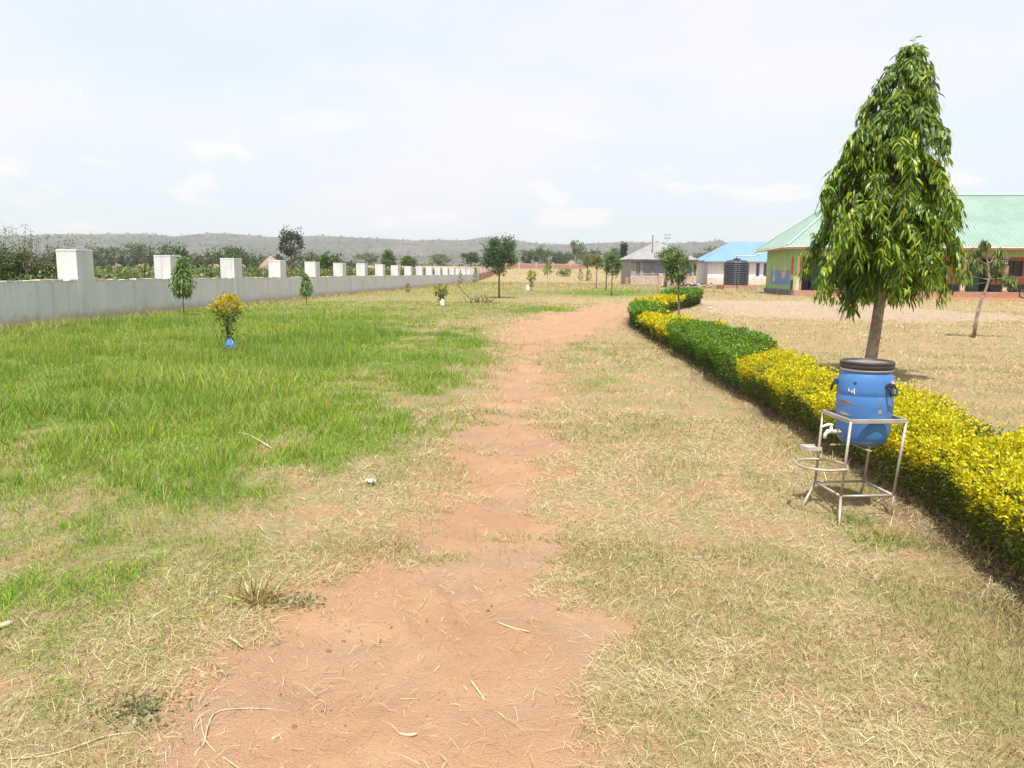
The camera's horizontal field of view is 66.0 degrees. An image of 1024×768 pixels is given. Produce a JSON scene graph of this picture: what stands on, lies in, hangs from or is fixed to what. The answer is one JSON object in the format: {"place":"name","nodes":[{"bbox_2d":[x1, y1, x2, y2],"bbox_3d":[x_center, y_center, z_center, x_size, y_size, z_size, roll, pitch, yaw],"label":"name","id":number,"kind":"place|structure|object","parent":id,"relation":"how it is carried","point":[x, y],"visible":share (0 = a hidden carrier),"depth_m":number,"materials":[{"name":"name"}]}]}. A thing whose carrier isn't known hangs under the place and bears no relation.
{"place":"outdoors","nodes":[
{"label":"outdoors","id":0,"kind":"place"},
{"bbox_2d":[0,233,726,266],"bbox_3d":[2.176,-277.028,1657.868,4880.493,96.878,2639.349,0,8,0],"label":"hills","id":1,"kind":"structure","parent":0,"point":[459,248],"depth_m":1665.82,"materials":[{"name":"green plant"}]},
{"bbox_2d":[0,232,728,269],"bbox_3d":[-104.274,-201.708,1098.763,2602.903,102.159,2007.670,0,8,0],"label":"scrub","id":2,"kind":"object","parent":1,"relation":"on","point":[107,259],"visible":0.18,"depth_m":1352.99,"materials":[{"name":"green plant"}]},
{"bbox_2d":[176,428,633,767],"bbox_3d":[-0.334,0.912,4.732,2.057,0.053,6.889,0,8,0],"label":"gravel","id":3,"kind":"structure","parent":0,"point":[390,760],"depth_m":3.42,"materials":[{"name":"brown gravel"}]},
{"bbox_2d":[0,263,1023,767],"bbox_3d":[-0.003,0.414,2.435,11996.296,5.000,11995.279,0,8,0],"label":"ground","id":4,"kind":"structure","parent":0,"point":[446,721],"depth_m":4.02,"materials":[{"name":"brown soil"}]},
{"bbox_2d":[0,620,13,628],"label":"dry stalk","id":5,"kind":"object","parent":4,"relation":"on","point":[6,623],"visible":0.98,"depth_m":3.44,"materials":[{"name":"beige plant"}]},
{"bbox_2d":[0,224,55,280],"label":"tree","id":6,"kind":"object","parent":4,"relation":"on","point":[17,260],"visible":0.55,"depth_m":26.50,"materials":[{"name":"green plant"}]},
{"bbox_2d":[33,231,95,278],"bbox_3d":[-15.674,-3.883,27.560,2.255,2.945,1.584,0,8,0],"label":"tree","id":7,"kind":"object","parent":4,"relation":"on","point":[49,267],"visible":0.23,"depth_m":27.28,"materials":[{"name":"green plant"}]},
{"bbox_2d":[7,732,134,759],"bbox_3d":[-1.453,1.199,2.612,0.372,0.018,0.037,-4,9,-31],"label":"dry stalk","id":8,"kind":"object","parent":4,"relation":"on","point":[69,748],"visible":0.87,"depth_m":2.60,"materials":[{"name":"beige plant"}]},
{"bbox_2d":[82,246,128,256],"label":"tree","id":9,"kind":"object","parent":4,"relation":"on","point":[101,250],"visible":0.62,"depth_m":227.29,"materials":[{"name":"green plant"}]},
{"bbox_2d":[95,265,132,278],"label":"bush","id":10,"kind":"object","parent":4,"relation":"on","point":[118,275],"visible":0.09,"depth_m":35.44,"materials":[{"name":"green plant"}]},
{"bbox_2d":[113,242,154,259],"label":"tree","id":11,"kind":"object","parent":4,"relation":"on","point":[135,251],"visible":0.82,"depth_m":206.50,"materials":[{"name":"green plant"}]},
{"bbox_2d":[65,682,206,737],"bbox_3d":[-1.333,1.165,2.811,0.454,0.086,0.369,0,8,0],"label":"weed","id":12,"kind":"object","parent":4,"relation":"on","point":[148,707],"visible":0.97,"depth_m":2.81,"materials":[{"name":"green plant"}]},
{"bbox_2d":[126,266,154,278],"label":"bush","id":13,"kind":"object","parent":4,"relation":"on","point":[144,270],"visible":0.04,"depth_m":39.48,"materials":[{"name":"green plant"}]},
{"bbox_2d":[143,241,191,268],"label":"tree","id":14,"kind":"object","parent":4,"relation":"on","point":[174,251],"visible":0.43,"depth_m":93.53,"materials":[{"name":"green plant"}]},
{"bbox_2d":[168,257,197,314],"bbox_3d":[-11.260,-3.324,26.966,0.955,2.052,0.951,-5,9,-32],"label":"sapling","id":15,"kind":"object","parent":4,"relation":"on","point":[181,287],"visible":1,"depth_m":26.79,"materials":[{"name":"green plant"}]},
{"bbox_2d":[184,251,206,269],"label":"tree","id":16,"kind":"object","parent":4,"relation":"on","point":[193,262],"visible":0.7,"depth_m":103.42,"materials":[{"name":"green plant"}]},
{"bbox_2d":[184,264,220,277],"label":"bush","id":17,"kind":"object","parent":4,"relation":"on","point":[206,270],"visible":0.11,"depth_m":41.17,"materials":[{"name":"green plant"}]},
{"bbox_2d":[199,715,238,767],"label":"dry stalk","id":18,"kind":"object","parent":4,"relation":"on","point":[211,747],"visible":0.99,"depth_m":2.64,"materials":[{"name":"beige plant"}]},
{"bbox_2d":[207,291,244,341],"bbox_3d":[-5.540,-1.226,15.420,0.707,1.219,0.695,5,9,31],"label":"croton shrub","id":19,"kind":"object","parent":4,"relation":"on","point":[221,314],"visible":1,"depth_m":15.32,"materials":[{"name":"yellow plant"}]},
{"bbox_2d":[224,337,235,349],"bbox_3d":[-5.497,-0.776,15.368,0.233,0.284,0.190,0,8,0],"label":"plastic bag","id":20,"kind":"object","parent":4,"relation":"on","point":[229,342],"visible":0.7,"depth_m":15.31,"materials":[{"name":"blue plastic"}]},
{"bbox_2d":[202,245,267,268],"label":"tree","id":21,"kind":"object","parent":4,"relation":"on","point":[236,252],"visible":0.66,"depth_m":97.96,"materials":[{"name":"green plant"}]},
{"bbox_2d":[228,636,242,647],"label":"dry stalk","id":22,"kind":"object","parent":4,"relation":"on","point":[234,640],"visible":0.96,"depth_m":3.34,"materials":[{"name":"beige plant"}]},
{"bbox_2d":[0,264,472,280],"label":"undergrowth","id":23,"kind":"object","parent":4,"relation":"on","point":[134,270],"visible":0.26,"depth_m":42.94,"materials":[{"name":"green plant"}]},
{"bbox_2d":[202,708,274,745],"bbox_3d":[-1.002,1.188,2.802,0.149,0.012,0.293,7,10,39],"label":"dry stalk","id":24,"kind":"object","parent":4,"relation":"on","point":[231,709],"visible":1,"depth_m":2.85,"materials":[{"name":"beige plant"}]},
{"bbox_2d":[0,249,478,327],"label":"boundary wall","id":25,"kind":"structure","parent":4,"relation":"on","point":[76,288],"depth_m":29.29,"materials":[{"name":"paint"}]},
{"bbox_2d":[242,268,267,276],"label":"bush","id":26,"kind":"object","parent":4,"relation":"on","point":[258,270],"visible":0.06,"depth_m":47.14,"materials":[{"name":"green plant"}]},
{"bbox_2d":[238,432,271,448],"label":"dry stalk","id":27,"kind":"object","parent":4,"relation":"on","point":[267,445],"visible":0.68,"depth_m":7.12,"materials":[{"name":"beige plant"}]},
{"bbox_2d":[218,572,309,611],"bbox_3d":[-1.201,1.023,3.737,0.475,0.304,0.376,0,8,0],"label":"weed","id":28,"kind":"object","parent":4,"relation":"on","point":[247,593],"visible":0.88,"depth_m":3.73,"materials":[{"name":"beige plant"}]},
{"bbox_2d":[259,255,275,268],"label":"thatched hut","id":29,"kind":"object","parent":4,"relation":"on","point":[265,262],"visible":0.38,"depth_m":94.17,"materials":[{"name":"plant"}]},
{"bbox_2d":[256,588,325,610],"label":"weed","id":30,"kind":"object","parent":4,"relation":"on","point":[297,598],"visible":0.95,"depth_m":3.73,"materials":[{"name":"green plant"}]},
{"bbox_2d":[276,224,305,269],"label":"tree","id":31,"kind":"object","parent":4,"relation":"on","point":[285,242],"visible":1,"depth_m":117.89,"materials":[{"name":"green plant"}]},
{"bbox_2d":[292,249,318,268],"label":"tree","id":32,"kind":"object","parent":4,"relation":"on","point":[301,259],"visible":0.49,"depth_m":113.21,"materials":[{"name":"green plant"}]},
{"bbox_2d":[298,274,313,304],"bbox_3d":[-9.514,-4.371,36.254,0.737,1.555,0.717,-6,10,-39],"label":"sapling","id":33,"kind":"object","parent":4,"relation":"on","point":[304,293],"visible":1,"depth_m":36.14,"materials":[{"name":"green plant"}]},
{"bbox_2d":[306,251,340,271],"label":"tree","id":34,"kind":"object","parent":4,"relation":"on","point":[326,261],"visible":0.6,"depth_m":88.47,"materials":[{"name":"green plant"}]},
{"bbox_2d":[320,267,332,275],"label":"bush","id":35,"kind":"object","parent":4,"relation":"on","point":[326,271],"visible":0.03,"depth_m":59.34,"materials":[{"name":"green plant"}]},
{"bbox_2d":[0,282,689,606],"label":"lush grass","id":36,"kind":"structure","parent":4,"relation":"on","point":[195,387],"depth_m":10.33,"materials":[{"name":"green plant"}]},
{"bbox_2d":[353,252,380,263],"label":"tree","id":37,"kind":"object","parent":4,"relation":"on","point":[368,257],"visible":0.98,"depth_m":236.54,"materials":[{"name":"green plant"}]},
{"bbox_2d":[366,476,375,482],"bbox_3d":[-1.042,0.698,5.804,0.062,0.049,0.116,-3,9,-24],"label":"plastic scrap","id":38,"kind":"object","parent":4,"relation":"on","point":[372,480],"visible":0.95,"depth_m":5.78,"materials":[{"name":"white plastic"}]},
{"bbox_2d":[379,248,396,267],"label":"tree","id":39,"kind":"object","parent":4,"relation":"on","point":[386,254],"visible":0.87,"depth_m":147.63,"materials":[{"name":"green plant"}]},
{"bbox_2d":[398,732,416,736],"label":"dry stalk","id":40,"kind":"object","parent":4,"relation":"on","point":[407,734],"visible":0.95,"depth_m":2.69,"materials":[{"name":"beige plant"}]},
{"bbox_2d":[399,255,417,267],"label":"tree","id":41,"kind":"object","parent":4,"relation":"on","point":[406,260],"visible":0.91,"depth_m":157.60,"materials":[{"name":"green plant"}]},
{"bbox_2d":[400,698,419,699],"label":"dry stalk","id":42,"kind":"object","parent":4,"relation":"on","point":[408,698],"visible":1,"depth_m":2.93,"materials":[{"name":"beige plant"}]},
{"bbox_2d":[427,253,452,265],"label":"tree","id":43,"kind":"object","parent":4,"relation":"on","point":[438,259],"visible":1,"depth_m":255.28,"materials":[{"name":"green plant"}]},
{"bbox_2d":[432,284,448,301],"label":"croton shrub","id":44,"kind":"object","parent":4,"relation":"on","point":[443,294],"visible":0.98,"depth_m":36.54,"materials":[{"name":"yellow plant"}]},
{"bbox_2d":[460,251,480,266],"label":"tree","id":45,"kind":"object","parent":4,"relation":"on","point":[471,258],"visible":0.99,"depth_m":206.00,"materials":[{"name":"green plant"}]},
{"bbox_2d":[455,281,496,302],"bbox_3d":[-1.903,-4.728,40.442,2.257,1.145,0.717,0,8,0],"label":"brush heap","id":46,"kind":"object","parent":4,"relation":"on","point":[478,300],"visible":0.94,"depth_m":40.38,"materials":[{"name":"brown plant"}]},
{"bbox_2d":[472,267,479,282],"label":"sapling","id":47,"kind":"object","parent":4,"relation":"on","point":[474,273],"visible":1,"depth_m":112.43,"materials":[{"name":"green plant"}]},
{"bbox_2d":[470,680,485,700],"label":"dry stalk","id":48,"kind":"object","parent":4,"relation":"on","point":[477,689],"visible":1,"depth_m":2.98,"materials":[{"name":"beige plant"}]},
{"bbox_2d":[476,266,498,280],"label":"unplastered wall","id":49,"kind":"structure","parent":4,"relation":"on","point":[483,273],"depth_m":140.98,"materials":[{"name":"brick"}]},
{"bbox_2d":[478,232,517,297],"bbox_3d":[-0.819,-7.280,48.364,2.569,4.107,3.227,0,8,0],"label":"garden tree","id":50,"kind":"object","parent":4,"relation":"on","point":[495,261],"visible":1,"depth_m":48.04,"materials":[{"name":"green plant"}]},
{"bbox_2d":[0,266,1023,767],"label":"dry grass","id":51,"kind":"structure","parent":4,"relation":"on","point":[630,556],"depth_m":4.21,"materials":[{"name":"plant"}]},
{"bbox_2d":[495,621,529,631],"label":"dry stalk","id":52,"kind":"object","parent":4,"relation":"on","point":[511,627],"visible":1,"depth_m":3.50,"materials":[{"name":"beige plant"}]},
{"bbox_2d":[507,255,520,262],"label":"tree","id":53,"kind":"object","parent":4,"relation":"on","point":[517,259],"visible":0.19,"depth_m":294.45,"materials":[{"name":"green plant"}]},
{"bbox_2d":[519,248,541,263],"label":"tree","id":54,"kind":"object","parent":4,"relation":"on","point":[529,254],"visible":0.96,"depth_m":246.38,"materials":[{"name":"green plant"}]},
{"bbox_2d":[526,270,537,290],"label":"croton shrub","id":55,"kind":"object","parent":4,"relation":"on","point":[530,274],"visible":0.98,"depth_m":68.43,"materials":[{"name":"yellow plant"}]},
{"bbox_2d":[535,244,552,263],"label":"tree","id":56,"kind":"object","parent":4,"relation":"on","point":[544,254],"visible":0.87,"depth_m":260.82,"materials":[{"name":"green plant"}]},
{"bbox_2d":[503,262,585,268],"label":"field wall","id":57,"kind":"structure","parent":4,"relation":"on","point":[553,265],"depth_m":194.35,"materials":[{"name":"brick"}]},
{"bbox_2d":[543,261,553,281],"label":"sapling","id":58,"kind":"object","parent":4,"relation":"on","point":[546,267],"visible":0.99,"depth_m":117.55,"materials":[{"name":"green plant"}]},
{"bbox_2d":[549,250,571,263],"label":"tree","id":59,"kind":"object","parent":4,"relation":"on","point":[557,256],"visible":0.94,"depth_m":250.78,"materials":[{"name":"green plant"}]},
{"bbox_2d":[555,268,573,276],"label":"field bush","id":60,"kind":"object","parent":4,"relation":"on","point":[563,272],"visible":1,"depth_m":152.50,"materials":[{"name":"green plant"}]},
{"bbox_2d":[562,251,574,262],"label":"tree","id":61,"kind":"object","parent":4,"relation":"on","point":[571,258],"visible":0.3,"depth_m":294.81,"materials":[{"name":"green plant"}]},
{"bbox_2d":[568,240,588,263],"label":"tree","id":62,"kind":"object","parent":4,"relation":"on","point":[577,251],"visible":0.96,"depth_m":235.37,"materials":[{"name":"green plant"}]},
{"bbox_2d":[574,252,596,280],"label":"slim tree","id":63,"kind":"object","parent":4,"relation":"on","point":[586,258],"visible":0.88,"depth_m":133.27,"materials":[{"name":"green plant"}]},
{"bbox_2d":[585,270,591,279],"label":"sapling","id":64,"kind":"object","parent":4,"relation":"on","point":[587,274],"visible":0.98,"depth_m":120.19,"materials":[{"name":"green plant"}]},
{"bbox_2d":[584,248,601,266],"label":"tree","id":65,"kind":"object","parent":4,"relation":"on","point":[597,252],"visible":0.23,"depth_m":255.22,"materials":[{"name":"green plant"}]},
{"bbox_2d":[591,255,603,288],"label":"slim tree","id":66,"kind":"object","parent":4,"relation":"on","point":[596,260],"visible":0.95,"depth_m":79.98,"materials":[{"name":"green plant"}]},
{"bbox_2d":[599,250,613,289],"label":"slim tree","id":67,"kind":"object","parent":4,"relation":"on","point":[604,254],"visible":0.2,"depth_m":75.43,"materials":[{"name":"green plant"}]},
{"bbox_2d":[604,250,623,294],"bbox_3d":[7.153,-7.919,56.102,1.651,3.330,1.530,0,8,0],"label":"slim tree","id":68,"kind":"object","parent":4,"relation":"on","point":[616,265],"visible":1,"depth_m":55.80,"materials":[{"name":"green plant"}]},
{"bbox_2d":[610,247,628,264],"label":"tree","id":69,"kind":"object","parent":4,"relation":"on","point":[616,252],"visible":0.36,"depth_m":264.93,"materials":[{"name":"green plant"}]},
{"bbox_2d":[619,241,627,257],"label":"tree","id":70,"kind":"object","parent":4,"relation":"on","point":[623,250],"visible":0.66,"depth_m":177.19,"materials":[{"name":"green plant"}]},
{"bbox_2d":[627,298,673,329],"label":"hedge","id":71,"kind":"object","parent":4,"relation":"on","point":[636,308],"visible":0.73,"depth_m":22.49,"materials":[{"name":"green plant"}]},
{"bbox_2d":[630,291,685,311],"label":"hedge","id":72,"kind":"object","parent":4,"relation":"on","point":[665,300],"visible":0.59,"depth_m":31.68,"materials":[{"name":"yellow plant"}]},
{"bbox_2d":[620,235,698,284],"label":"grey house","id":73,"kind":"structure","parent":4,"relation":"on","point":[642,266],"depth_m":111.46,"materials":[{"name":"concrete"}]},
{"bbox_2d":[636,262,639,274],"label":"window","id":74,"kind":"structure","parent":73,"relation":"in","point":[638,263],"depth_m":111.38,"materials":[{"name":"grey glass"}]},
{"bbox_2d":[643,262,652,273],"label":"window","id":75,"kind":"structure","parent":73,"relation":"in","point":[647,265],"depth_m":111.40,"materials":[{"name":"grey glass"}]},
{"bbox_2d":[653,262,665,273],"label":"window","id":76,"kind":"structure","parent":73,"relation":"in","point":[657,268],"depth_m":111.45,"materials":[{"name":"grey glass"}]},
{"bbox_2d":[637,309,704,349],"bbox_3d":[3.810,-1.382,18.880,1.246,0.726,5.947,1,8,4],"label":"hedge","id":77,"kind":"object","parent":4,"relation":"on","point":[653,324],"visible":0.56,"depth_m":18.42,"materials":[{"name":"yellow plant"}]},
{"bbox_2d":[654,245,689,287],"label":"shade tree","id":78,"kind":"object","parent":4,"relation":"on","point":[661,254],"visible":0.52,"depth_m":88.81,"materials":[{"name":"green plant"}]},
{"bbox_2d":[662,246,694,314],"bbox_3d":[5.665,-3.502,27.368,1.133,2.598,1.086,-3,9,-24],"label":"hedge tree","id":79,"kind":"object","parent":4,"relation":"on","point":[671,262],"visible":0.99,"depth_m":27.14,"materials":[{"name":"green plant"}]},
{"bbox_2d":[658,286,703,308],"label":"hedge","id":80,"kind":"object","parent":4,"relation":"on","point":[694,295],"visible":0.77,"depth_m":36.61,"materials":[{"name":"green plant"}]},
{"bbox_2d":[660,282,714,286],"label":"rubble pile","id":81,"kind":"object","parent":4,"relation":"on","point":[689,284],"visible":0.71,"depth_m":97.07,"materials":[{"name":"stone"}]},
{"bbox_2d":[693,255,699,274],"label":"tree","id":82,"kind":"object","parent":4,"relation":"on","point":[695,266],"visible":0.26,"depth_m":162.78,"materials":[{"name":"green plant"}]},
{"bbox_2d":[694,285,711,287],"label":"rubble pile","id":83,"kind":"object","parent":4,"relation":"on","point":[705,286],"visible":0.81,"depth_m":87.53,"materials":[{"name":"stone"}]},
{"bbox_2d":[692,244,716,257],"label":"tree","id":84,"kind":"object","parent":4,"relation":"on","point":[710,249],"visible":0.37,"depth_m":227.09,"materials":[{"name":"green plant"}]},
{"bbox_2d":[713,318,727,325],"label":"yellow shrub","id":85,"kind":"object","parent":4,"relation":"on","point":[719,321],"visible":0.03,"depth_m":17.61,"materials":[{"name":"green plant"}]},
{"bbox_2d":[664,316,777,391],"bbox_3d":[3.534,-0.606,13.021,1.302,0.804,6.637,1,8,3],"label":"hedge","id":86,"kind":"object","parent":4,"relation":"on","point":[717,341],"visible":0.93,"depth_m":12.38,"materials":[{"name":"green plant"}]},
{"bbox_2d":[696,242,766,284],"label":"blue roofed house","id":87,"kind":"structure","parent":4,"relation":"on","point":[710,267],"depth_m":115.84,"materials":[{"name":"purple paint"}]},
{"bbox_2d":[756,263,759,275],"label":"window","id":88,"kind":"structure","parent":87,"relation":"in","point":[757,264],"depth_m":115.44,"materials":[{"name":"grey glass"}]},
{"bbox_2d":[763,263,766,275],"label":"window","id":89,"kind":"structure","parent":87,"relation":"in","point":[765,264],"depth_m":115.41,"materials":[{"name":"grey glass"}]},
{"bbox_2d":[716,258,754,289],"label":"water tank","id":90,"kind":"object","parent":4,"relation":"on","point":[736,273],"visible":1,"depth_m":80.59,"materials":[{"name":"black plastic"}]},
{"bbox_2d":[805,509,887,530],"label":"weed","id":91,"kind":"object","parent":4,"relation":"on","point":[849,517],"visible":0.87,"depth_m":4.98,"materials":[{"name":"green plant"}]},
{"bbox_2d":[795,409,907,526],"bbox_3d":[2.200,0.532,5.211,0.687,0.674,0.548,-3,9,-24],"label":"barrel stand","id":92,"kind":"object","parent":4,"relation":"on","point":[895,419],"visible":0.9,"depth_m":5.08,"materials":[{"name":"grey metal"}]},
{"bbox_2d":[820,358,897,445],"bbox_3d":[2.287,0.118,5.176,0.442,0.553,0.346,5,9,27],"label":"blue barrel","id":93,"kind":"object","parent":92,"relation":"on","point":[866,387],"visible":1,"depth_m":5.03,"materials":[{"name":"plastic"}]},
{"bbox_2d":[736,341,1023,580],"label":"hedge","id":94,"kind":"object","parent":4,"relation":"on","point":[970,447],"visible":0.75,"depth_m":5.50,"materials":[{"name":"yellow plant"}]},
{"bbox_2d":[795,36,972,358],"bbox_3d":[5.493,-2.437,11.446,2.398,4.977,2.012,0,8,0],"label":"drooping tree","id":95,"kind":"object","parent":4,"relation":"on","point":[893,164],"visible":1,"depth_m":11.06,"materials":[{"name":"green plant"}]},
{"bbox_2d":[830,516,937,554],"bbox_3d":[2.140,0.917,4.595,0.618,0.178,0.553,0,8,0],"label":"weed","id":96,"kind":"object","parent":4,"relation":"on","point":[883,539],"visible":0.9,"depth_m":4.59,"materials":[{"name":"green plant"}]},
{"bbox_2d":[754,194,1023,297],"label":"school building","id":97,"kind":"structure","parent":4,"relation":"on","point":[996,221],"depth_m":60.16,"materials":[{"name":"green paint"}]},
{"bbox_2d":[801,258,808,289],"bbox_3d":[22.771,-8.631,61.648,0.820,2.490,0.090,1,8,6],"label":"door","id":98,"kind":"structure","parent":97,"relation":"in","point":[804,285],"depth_m":61.73,"materials":[{"name":"grey paint"}]},
{"bbox_2d":[811,258,826,289],"bbox_3d":[23.935,-8.554,61.349,1.100,2.440,0.065,1,8,6],"label":"door","id":99,"kind":"structure","parent":97,"relation":"in","point":[816,271],"depth_m":61.34,"materials":[{"name":"green paint"}]},
{"bbox_2d":[942,260,947,275],"bbox_3d":[32.735,-8.852,60.511,1.420,1.280,0.220,1,8,6],"label":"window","id":100,"kind":"structure","parent":97,"relation":"in","point":[944,273],"depth_m":60.52,"materials":[{"name":"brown glass"}]},
{"bbox_2d":[966,264,980,290],"bbox_3d":[35.248,-8.106,60.232,0.850,2.040,0.065,1,8,6],"label":"door","id":101,"kind":"structure","parent":97,"relation":"in","point":[976,280],"depth_m":60.21,"materials":[{"name":"green paint"}]},
{"bbox_2d":[1002,257,1010,265],"bbox_3d":[36.172,-9.033,58.014,1.000,0.630,0.046,1,8,6],"label":"hanging sign","id":102,"kind":"object","parent":97,"relation":"hanging from","point":[1007,262],"visible":0.48,"depth_m":57.98,"materials":[{"name":"white paint"}]},
{"bbox_2d":[1008,261,1023,277],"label":"window","id":103,"kind":"structure","parent":97,"relation":"in","point":[1016,267],"depth_m":60.02,"materials":[{"name":"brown glass"}]},
{"bbox_2d":[955,239,1017,337],"bbox_3d":[11.999,-2.384,19.980,1.591,2.553,0.829,0,8,0],"label":"lawn tree","id":104,"kind":"object","parent":4,"relation":"on","point":[996,275],"visible":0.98,"depth_m":19.84,"materials":[{"name":"green plant"}]},
{"bbox_2d":[0,0,1023,243],"label":"sky","id":105,"kind":"structure","parent":0,"point":[539,121],"materials":[{"name":"white"}]},
{"bbox_2d":[578,269,582,279],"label":"sapling","id":106,"kind":"object","parent":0,"point":[580,273],"visible":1,"depth_m":130.22,"materials":[{"name":"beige plant"}]}
]}

